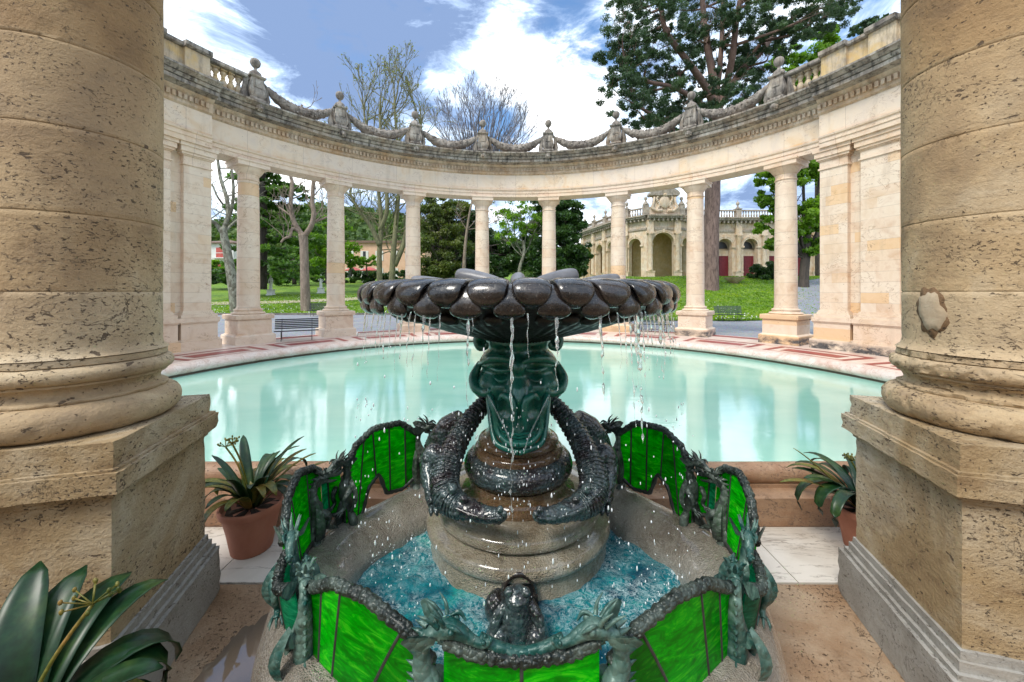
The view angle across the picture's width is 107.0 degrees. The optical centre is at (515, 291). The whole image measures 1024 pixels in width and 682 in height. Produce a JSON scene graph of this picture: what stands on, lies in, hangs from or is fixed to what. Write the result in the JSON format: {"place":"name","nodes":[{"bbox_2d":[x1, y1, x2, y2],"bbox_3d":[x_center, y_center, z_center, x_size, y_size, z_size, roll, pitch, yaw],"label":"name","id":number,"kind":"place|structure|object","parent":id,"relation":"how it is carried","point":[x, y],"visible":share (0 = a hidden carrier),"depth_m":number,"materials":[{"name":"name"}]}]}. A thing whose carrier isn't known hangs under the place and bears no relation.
{"place":"outdoors","nodes":[
{"label":"outdoors","id":0,"kind":"place"},
{"bbox_2d":[211,297,357,304],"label":"dirt path","id":1,"kind":"structure","parent":0,"point":[286,301],"depth_m":32.25,"materials":[{"name":"beige soil"}]},
{"bbox_2d":[228,212,492,268],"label":"hill","id":2,"kind":"structure","parent":0,"point":[358,238],"depth_m":141.86,"materials":[{"name":"green plant"}]},
{"bbox_2d":[211,201,579,277],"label":"forest","id":3,"kind":"object","parent":2,"relation":"on","point":[353,234],"visible":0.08,"depth_m":140.17,"materials":[{"name":"green plant"}]},
{"bbox_2d":[211,273,819,320],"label":"lawn","id":4,"kind":"structure","parent":0,"point":[219,291],"depth_m":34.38,"materials":[{"name":"green plant"}]},
{"bbox_2d":[211,268,226,284],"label":"garden bush","id":5,"kind":"object","parent":4,"relation":"on","point":[215,279],"visible":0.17,"depth_m":45.50,"materials":[{"name":"green plant"}]},
{"bbox_2d":[211,240,236,266],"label":"balcony house","id":6,"kind":"structure","parent":4,"relation":"on","point":[216,252],"depth_m":68.00,"materials":[{"name":"white paint"}]},
{"bbox_2d":[211,259,236,269],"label":"garden bush","id":7,"kind":"object","parent":4,"relation":"on","point":[214,263],"visible":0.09,"depth_m":47.97,"materials":[{"name":"green plant"}]},
{"bbox_2d":[211,160,265,311],"bbox_3d":[-19.715,-4.995,25.757,4.565,13.298,5.961,0,0,-19],"label":"plane tree","id":8,"kind":"object","parent":4,"relation":"on","point":[231,273],"visible":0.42,"depth_m":25.82,"materials":[{"name":"brown plant"}]},
{"bbox_2d":[211,171,326,289],"bbox_3d":[-23.899,-8.316,38.117,10.876,16.233,9.958,0,0,-18],"label":"cedar tree","id":9,"kind":"object","parent":4,"relation":"on","point":[265,205],"visible":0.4,"depth_m":37.69,"materials":[{"name":"green plant"}]},
{"bbox_2d":[266,275,275,294],"bbox_3d":[-25.192,-0.661,39.000,0.640,2.091,0.640,0,0,0],"label":"statue","id":10,"kind":"object","parent":4,"relation":"on","point":[270,291],"visible":0.94,"depth_m":38.86,"materials":[{"name":"stone"}]},
{"bbox_2d":[261,80,326,310],"bbox_3d":[-14.957,-6.756,26.931,6.029,16.684,4.357,0,0,-17],"label":"pollarded tree","id":11,"kind":"object","parent":4,"relation":"on","point":[305,300],"visible":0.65,"depth_m":26.27,"materials":[{"name":"brown plant"}]},
{"bbox_2d":[267,244,320,285],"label":"garden tree","id":12,"kind":"object","parent":4,"relation":"on","point":[283,281],"visible":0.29,"depth_m":54.06,"materials":[{"name":"green plant"}]},
{"bbox_2d":[317,274,324,292],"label":"statue","id":13,"kind":"object","parent":4,"relation":"on","point":[320,289],"visible":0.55,"depth_m":41.85,"materials":[{"name":"stone"}]},
{"bbox_2d":[292,215,362,284],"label":"garden tree","id":14,"kind":"object","parent":4,"relation":"on","point":[320,252],"visible":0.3,"depth_m":51.52,"materials":[{"name":"green plant"}]},
{"bbox_2d":[267,268,404,282],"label":"hedge","id":15,"kind":"object","parent":4,"relation":"on","point":[363,278],"visible":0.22,"depth_m":61.50,"materials":[{"name":"green plant"}]},
{"bbox_2d":[346,253,362,275],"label":"tree","id":16,"kind":"object","parent":4,"relation":"on","point":[353,262],"visible":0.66,"depth_m":55.78,"materials":[{"name":"green plant"}]},
{"bbox_2d":[359,254,376,275],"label":"tree","id":17,"kind":"object","parent":4,"relation":"on","point":[365,260],"visible":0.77,"depth_m":57.90,"materials":[{"name":"green plant"}]},
{"bbox_2d":[361,267,376,270],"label":"parasol","id":18,"kind":"object","parent":4,"relation":"on","point":[370,269],"visible":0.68,"depth_m":65.05,"materials":[{"name":"red fabric"}]},
{"bbox_2d":[316,40,454,280],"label":"mossy tree","id":19,"kind":"object","parent":4,"relation":"on","point":[395,258],"visible":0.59,"depth_m":45.69,"materials":[{"name":"brown plant"}]},
{"bbox_2d":[345,240,431,277],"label":"pink building","id":20,"kind":"structure","parent":4,"relation":"on","point":[368,249],"depth_m":82.00,"materials":[{"name":"paint"}]},
{"bbox_2d":[420,197,474,278],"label":"evergreen tree","id":21,"kind":"object","parent":4,"relation":"on","point":[439,226],"visible":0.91,"depth_m":41.23,"materials":[{"name":"green plant"}]},
{"bbox_2d":[449,200,505,267],"bbox_3d":[-3.961,-5.625,39.999,6.283,9.322,2.504,0,0,0],"label":"branching tree","id":22,"kind":"object","parent":4,"relation":"on","point":[467,227],"visible":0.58,"depth_m":39.89,"materials":[{"name":"green plant"}]},
{"bbox_2d":[211,295,756,318],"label":"daisies","id":23,"kind":"object","parent":4,"relation":"on","point":[384,307],"visible":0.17,"depth_m":27.05,"materials":[{"name":"plant"}]},
{"bbox_2d":[420,71,551,209],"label":"bare tree","id":24,"kind":"object","parent":4,"relation":"on","point":[476,126],"visible":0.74,"depth_m":61.33,"materials":[{"name":"grey plant"}]},
{"bbox_2d":[447,210,541,277],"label":"laurel tree","id":25,"kind":"object","parent":4,"relation":"on","point":[503,255],"visible":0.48,"depth_m":46.25,"materials":[{"name":"green plant"}]},
{"bbox_2d":[493,201,542,271],"bbox_3d":[0.461,-5.136,36.392,5.521,8.947,4.394,0,0,0],"label":"young tree","id":26,"kind":"object","parent":4,"relation":"on","point":[520,225],"visible":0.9,"depth_m":35.93,"materials":[{"name":"green plant"}]},
{"bbox_2d":[525,199,593,276],"bbox_3d":[3.862,-5.253,36.904,6.790,9.613,5.776,0,0,40],"label":"magnolia tree","id":27,"kind":"object","parent":4,"relation":"on","point":[571,224],"visible":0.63,"depth_m":35.81,"materials":[{"name":"green plant"}]},
{"bbox_2d":[580,188,814,278],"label":"arcade building","id":28,"kind":"structure","parent":4,"relation":"on","point":[656,237],"depth_m":46.00,"materials":[{"name":"stone"}]},
{"bbox_2d":[719,256,727,275],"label":"door","id":29,"kind":"structure","parent":28,"relation":"in","point":[723,260],"depth_m":46.72,"materials":[{"name":"red wood"}]},
{"bbox_2d":[743,256,753,275],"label":"door","id":30,"kind":"structure","parent":28,"relation":"in","point":[748,261],"depth_m":46.72,"materials":[{"name":"red wood"}]},
{"bbox_2d":[798,258,800,275],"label":"door","id":31,"kind":"structure","parent":28,"relation":"in","point":[798,258],"depth_m":46.72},
{"bbox_2d":[591,0,863,290],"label":"stone pine","id":32,"kind":"object","parent":4,"relation":"on","point":[778,30],"visible":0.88,"depth_m":27.87,"materials":[{"name":"green plant"}]},
{"bbox_2d":[724,277,744,282],"bbox_3d":[19.330,-0.995,33.500,1.700,0.500,1.700,0,0,0],"label":"planter bowl","id":33,"kind":"object","parent":4,"relation":"on","point":[733,279],"visible":0.98,"depth_m":33.02,"materials":[{"name":"stone"}]},
{"bbox_2d":[746,261,773,279],"bbox_3d":[24.322,-1.702,36.849,3.920,2.812,2.820,0,0,-15],"label":"round bush","id":34,"kind":"object","parent":4,"relation":"on","point":[759,271],"visible":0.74,"depth_m":36.33,"materials":[{"name":"green plant"}]},
{"bbox_2d":[751,159,819,286],"bbox_3d":[24.224,-6.551,31.054,9.388,14.190,4.188,0,0,-12],"label":"lime tree","id":35,"kind":"object","parent":4,"relation":"on","point":[808,210],"visible":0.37,"depth_m":30.66,"materials":[{"name":"green plant"}]},
{"bbox_2d":[764,23,842,275],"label":"spruce tree","id":36,"kind":"object","parent":4,"relation":"on","point":[829,39],"visible":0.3,"depth_m":43.23,"materials":[{"name":"green plant"}]},
{"bbox_2d":[846,13,889,37],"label":"distant pine","id":37,"kind":"object","parent":4,"relation":"on","point":[854,30],"visible":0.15,"depth_m":51.71,"materials":[{"name":"green plant"}]},
{"bbox_2d":[218,315,812,337],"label":"gravel path","id":38,"kind":"structure","parent":0,"point":[748,328],"depth_m":16.28,"materials":[{"name":"grey gravel"}]},
{"bbox_2d":[217,313,390,314],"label":"lawn kerb","id":39,"kind":"structure","parent":38,"relation":"on","point":[306,313],"depth_m":24.33,"materials":[{"name":"stone"}]},
{"bbox_2d":[306,303,326,316],"bbox_3d":[-11.849,1.106,23.048,1.440,0.803,0.574,0,0,-8],"label":"bench","id":40,"kind":"object","parent":38,"relation":"on","point":[313,305],"visible":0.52,"depth_m":23.21,"materials":[{"name":"metal"}]},
{"bbox_2d":[640,314,670,332],"bbox_3d":[4.969,1.135,13.638,1.152,0.642,0.460,0,0,10],"label":"bench","id":41,"kind":"object","parent":38,"relation":"on","point":[656,320],"visible":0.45,"depth_m":13.75,"materials":[{"name":"metal"}]},
{"bbox_2d":[713,306,745,320],"bbox_3d":[10.761,1.098,19.046,1.360,0.759,0.542,0,0,3],"label":"bench","id":42,"kind":"object","parent":38,"relation":"on","point":[727,307],"visible":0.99,"depth_m":19.21,"materials":[{"name":"metal"}]},
{"bbox_2d":[205,527,844,583],"bbox_3d":[0.000,1.830,2.621,17.992,0.060,0.552,0,0,0],"label":"marble floor strip","id":43,"kind":"object","parent":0,"point":[798,555],"visible":0.09,"depth_m":2.56,"materials":[{"name":"white stone"}]},
{"bbox_2d":[204,435,326,559],"bbox_3d":[-1.892,1.397,2.701,0.791,0.806,0.810,0,0,45],"label":"potted clivia","id":44,"kind":"object","parent":43,"relation":"on","point":[247,513],"visible":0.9,"depth_m":2.60,"materials":[{"name":"plant"}]},
{"bbox_2d":[780,448,856,545],"bbox_3d":[2.404,1.464,2.675,0.812,0.672,0.812,0,0,41],"label":"potted clivia","id":45,"kind":"object","parent":43,"relation":"on","point":[843,504],"visible":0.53,"depth_m":2.65,"materials":[{"name":"plant"}]},
{"bbox_2d":[171,342,883,461],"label":"pool water","id":46,"kind":"structure","parent":0,"point":[731,408],"depth_m":5.83,"materials":[{"name":"teal liquid"}]},
{"bbox_2d":[160,584,904,681],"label":"portico floor","id":47,"kind":"structure","parent":0,"point":[824,634],"depth_m":1.99,"materials":[{"name":"stone"}]},
{"bbox_2d":[0,561,182,681],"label":"potted clivia","id":48,"kind":"object","parent":47,"relation":"on","point":[57,632],"visible":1,"depth_m":1.25,"materials":[{"name":"plant"}]},
{"bbox_2d":[0,0,220,681],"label":"stone column","id":49,"kind":"structure","parent":47,"relation":"on","point":[106,427],"depth_m":1.61,"materials":[{"name":"stone"}]},
{"bbox_2d":[193,614,267,681],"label":"puddle","id":50,"kind":"object","parent":47,"relation":"on","point":[234,660],"visible":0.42,"depth_m":1.85,"materials":[{"name":"clear liquid"}]},
{"bbox_2d":[250,268,789,681],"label":"fountain","id":51,"kind":"object","parent":47,"relation":"on","point":[708,619],"visible":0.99,"depth_m":1.84,"materials":[{"name":"stone"}]},
{"bbox_2d":[360,312,366,357],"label":"water jet","id":52,"kind":"object","parent":51,"relation":"attached to","point":[363,328],"visible":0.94,"depth_m":1.89,"materials":[{"name":"white"}]},
{"bbox_2d":[370,313,374,347],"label":"water jet","id":53,"kind":"object","parent":51,"relation":"attached to","point":[371,326],"visible":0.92,"depth_m":1.77,"materials":[{"name":"white"}]},
{"bbox_2d":[375,313,379,347],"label":"water jet","id":54,"kind":"object","parent":51,"relation":"attached to","point":[377,329],"visible":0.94,"depth_m":1.72,"materials":[{"name":"white"}]},
{"bbox_2d":[378,312,382,352],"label":"water jet","id":55,"kind":"object","parent":51,"relation":"attached to","point":[380,327],"visible":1,"depth_m":1.70,"materials":[{"name":"white"}]},
{"bbox_2d":[382,310,386,358],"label":"water jet","id":56,"kind":"object","parent":51,"relation":"attached to","point":[383,334],"visible":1,"depth_m":1.68,"materials":[{"name":"white"}]},
{"bbox_2d":[387,314,391,355],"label":"water jet","id":57,"kind":"object","parent":51,"relation":"attached to","point":[389,332],"visible":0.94,"depth_m":1.65,"materials":[{"name":"white"}]},
{"bbox_2d":[394,315,397,369],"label":"water jet","id":58,"kind":"object","parent":51,"relation":"attached to","point":[396,333],"visible":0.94,"depth_m":1.62,"materials":[{"name":"white"}]},
{"bbox_2d":[399,314,403,358],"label":"water jet","id":59,"kind":"object","parent":51,"relation":"attached to","point":[401,321],"visible":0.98,"depth_m":1.60,"materials":[{"name":"white"}]},
{"bbox_2d":[406,312,411,362],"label":"water jet","id":60,"kind":"object","parent":51,"relation":"attached to","point":[409,334],"visible":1,"depth_m":1.58,"materials":[{"name":"white"}]},
{"bbox_2d":[412,314,415,376],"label":"water jet","id":61,"kind":"object","parent":51,"relation":"attached to","point":[413,338],"visible":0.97,"depth_m":1.56,"materials":[{"name":"white"}]},
{"bbox_2d":[421,315,425,369],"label":"water jet","id":62,"kind":"object","parent":51,"relation":"attached to","point":[423,320],"visible":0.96,"depth_m":1.54,"materials":[{"name":"white"}]},
{"bbox_2d":[426,317,430,377],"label":"water jet","id":63,"kind":"object","parent":51,"relation":"attached to","point":[428,340],"visible":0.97,"depth_m":1.52,"materials":[{"name":"white"}]},
{"bbox_2d":[437,314,440,380],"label":"water jet","id":64,"kind":"object","parent":51,"relation":"attached to","point":[439,336],"visible":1,"depth_m":1.51,"materials":[{"name":"white"}]},
{"bbox_2d":[466,317,469,405],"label":"water jet","id":65,"kind":"object","parent":51,"relation":"attached to","point":[468,331],"visible":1,"depth_m":1.47,"materials":[{"name":"white"}]},
{"bbox_2d":[489,396,513,450],"bbox_3d":[-0.085,0.722,2.050,0.177,0.278,0.030,0,0,36],"label":"water jet","id":66,"kind":"object","parent":51,"relation":"attached to","point":[500,419],"visible":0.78,"depth_m":2.04,"materials":[{"name":"white"}]},
{"bbox_2d":[509,317,513,523],"bbox_3d":[-0.014,0.478,1.443,0.020,0.788,0.050,0,0,0],"label":"water jet","id":67,"kind":"object","parent":51,"relation":"attached to","point":[511,358],"visible":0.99,"depth_m":1.44,"materials":[{"name":"white"}]},
{"bbox_2d":[356,529,680,664],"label":"basin water","id":68,"kind":"structure","parent":51,"relation":"in","point":[423,572],"depth_m":1.91,"materials":[{"name":"blue liquid"}]},
{"bbox_2d":[344,322,697,654],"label":"water droplets","id":69,"kind":"object","parent":68,"relation":"on","point":[519,487],"visible":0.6,"depth_m":1.76},
{"bbox_2d":[527,313,528,354],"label":"water jet","id":70,"kind":"object","parent":51,"relation":"attached to","point":[528,325],"visible":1,"depth_m":1.46,"materials":[{"name":"white"}]},
{"bbox_2d":[523,396,548,453],"bbox_3d":[0.118,0.722,2.050,0.177,0.279,0.030,0,0,-36],"label":"water jet","id":71,"kind":"object","parent":51,"relation":"attached to","point":[534,424],"visible":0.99,"depth_m":2.03,"materials":[{"name":"white"}]},
{"bbox_2d":[555,317,558,390],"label":"water jet","id":72,"kind":"object","parent":51,"relation":"attached to","point":[556,328],"visible":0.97,"depth_m":1.46,"materials":[{"name":"white"}]},
{"bbox_2d":[598,316,604,393],"bbox_3d":[0.340,0.257,1.510,0.017,0.351,0.041,0,0,-16],"label":"water jet","id":73,"kind":"object","parent":51,"relation":"attached to","point":[602,344],"visible":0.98,"depth_m":1.50,"materials":[{"name":"white"}]},
{"bbox_2d":[616,312,621,366],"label":"water jet","id":74,"kind":"object","parent":51,"relation":"attached to","point":[619,328],"visible":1,"depth_m":1.55,"materials":[{"name":"white"}]},
{"bbox_2d":[623,315,626,362],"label":"water jet","id":75,"kind":"object","parent":51,"relation":"attached to","point":[625,335],"visible":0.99,"depth_m":1.56,"materials":[{"name":"white"}]},
{"bbox_2d":[628,316,636,426],"bbox_3d":[0.483,0.322,1.576,0.013,0.475,0.042,0,0,-33],"label":"water jet","id":76,"kind":"object","parent":51,"relation":"attached to","point":[630,328],"visible":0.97,"depth_m":1.57,"materials":[{"name":"white"}]},
{"bbox_2d":[634,315,640,410],"bbox_3d":[0.506,0.291,1.593,0.015,0.417,0.040,0,0,-35],"label":"water jet","id":77,"kind":"object","parent":51,"relation":"attached to","point":[635,332],"visible":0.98,"depth_m":1.59,"materials":[{"name":"white"}]},
{"bbox_2d":[636,314,643,440],"bbox_3d":[0.523,0.358,1.601,0.023,0.551,0.047,0,0,-39],"label":"water jet","id":78,"kind":"object","parent":51,"relation":"attached to","point":[639,367],"visible":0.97,"depth_m":1.59,"materials":[{"name":"white"}]},
{"bbox_2d":[639,311,646,398],"bbox_3d":[0.545,0.273,1.622,0.014,0.382,0.038,0,0,-30],"label":"water jet","id":79,"kind":"object","parent":51,"relation":"attached to","point":[642,323],"visible":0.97,"depth_m":1.62,"materials":[{"name":"white"}]},
{"bbox_2d":[644,311,649,369],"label":"water jet","id":80,"kind":"object","parent":51,"relation":"attached to","point":[647,330],"visible":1,"depth_m":1.64,"materials":[{"name":"white"}]},
{"bbox_2d":[649,314,652,353],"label":"water jet","id":81,"kind":"object","parent":51,"relation":"attached to","point":[651,328],"visible":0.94,"depth_m":1.66,"materials":[{"name":"white"}]},
{"bbox_2d":[653,314,657,364],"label":"water jet","id":82,"kind":"object","parent":51,"relation":"attached to","point":[655,332],"visible":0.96,"depth_m":1.68,"materials":[{"name":"white"}]},
{"bbox_2d":[656,312,663,378],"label":"water jet","id":83,"kind":"object","parent":51,"relation":"attached to","point":[660,329],"visible":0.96,"depth_m":1.71,"materials":[{"name":"white"}]},
{"bbox_2d":[660,312,665,372],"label":"water jet","id":84,"kind":"object","parent":51,"relation":"attached to","point":[663,338],"visible":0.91,"depth_m":1.73,"materials":[{"name":"white"}]},
{"bbox_2d":[662,315,665,346],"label":"water jet","id":85,"kind":"object","parent":51,"relation":"attached to","point":[663,328],"visible":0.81,"depth_m":2.35,"materials":[{"name":"white"}]},
{"bbox_2d":[665,313,669,359],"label":"water jet","id":86,"kind":"object","parent":51,"relation":"attached to","point":[667,327],"visible":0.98,"depth_m":1.78,"materials":[{"name":"white"}]},
{"bbox_2d":[667,313,670,351],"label":"water jet","id":87,"kind":"object","parent":51,"relation":"attached to","point":[669,330],"visible":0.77,"depth_m":2.25,"materials":[{"name":"white"}]},
{"bbox_2d":[838,0,1023,681],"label":"stone column","id":88,"kind":"structure","parent":47,"relation":"on","point":[931,572],"depth_m":1.65,"materials":[{"name":"stone"}]},
{"bbox_2d":[164,0,900,245],"label":"sky","id":89,"kind":"structure","parent":0,"point":[546,46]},
{"bbox_2d":[173,328,896,368],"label":"terrace paving","id":90,"kind":"structure","parent":0,"point":[877,359],"depth_m":10.38,"materials":[{"name":"stone"}]},
{"bbox_2d":[274,318,318,337],"bbox_3d":[-6.568,1.135,11.384,1.152,0.642,0.460,0,0,-28],"label":"bench","id":91,"kind":"object","parent":90,"relation":"on","point":[295,321],"visible":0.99,"depth_m":11.48,"materials":[{"name":"metal"}]},
{"bbox_2d":[204,488,839,526],"bbox_3d":[0.000,1.692,3.000,12.800,0.215,0.200,0,0,0],"label":"pool edge step","id":92,"kind":"object","parent":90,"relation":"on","point":[778,507],"depth_m":2.90,"materials":[{"name":"stone"}]},
{"bbox_2d":[205,461,851,487],"bbox_3d":[0.000,1.606,3.140,12.406,0.390,0.180,0,0,0],"label":"pool edge roll","id":93,"kind":"object","parent":92,"relation":"on","point":[765,474],"visible":0.11,"depth_m":3.07,"materials":[{"name":"stone"}]},
{"bbox_2d":[162,12,901,356],"bbox_3d":[0.002,-2.527,10.094,19.401,7.955,10.719,0,0,0],"label":"colonnade","id":94,"kind":"object","parent":90,"relation":"on","point":[838,118],"visible":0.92,"depth_m":10.53,"materials":[{"name":"stone"}]},
{"bbox_2d":[174,329,899,369],"bbox_3d":[0.000,1.446,9.463,16.477,0.001,11.774,0,0,0],"label":"red paving inlay","id":95,"kind":"object","parent":90,"relation":"on","point":[591,333],"visible":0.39,"depth_m":10.16,"materials":[{"name":"stone"}]},
{"bbox_2d":[798,278,819,314],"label":"garden path","id":96,"kind":"structure","parent":0,"point":[815,293],"depth_m":26.08,"materials":[{"name":"grey gravel"}]},
{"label":"ground","id":97,"kind":"structure","parent":0,"visible":0},
{"bbox_2d":[161,334,902,382],"bbox_3d":[0.000,1.750,7.867,13.900,0.700,9.666,0,0,0],"label":"pool coping","id":98,"kind":"object","parent":97,"relation":"on","point":[846,368],"visible":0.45,"depth_m":9.04,"materials":[{"name":"stone"}]}
]}

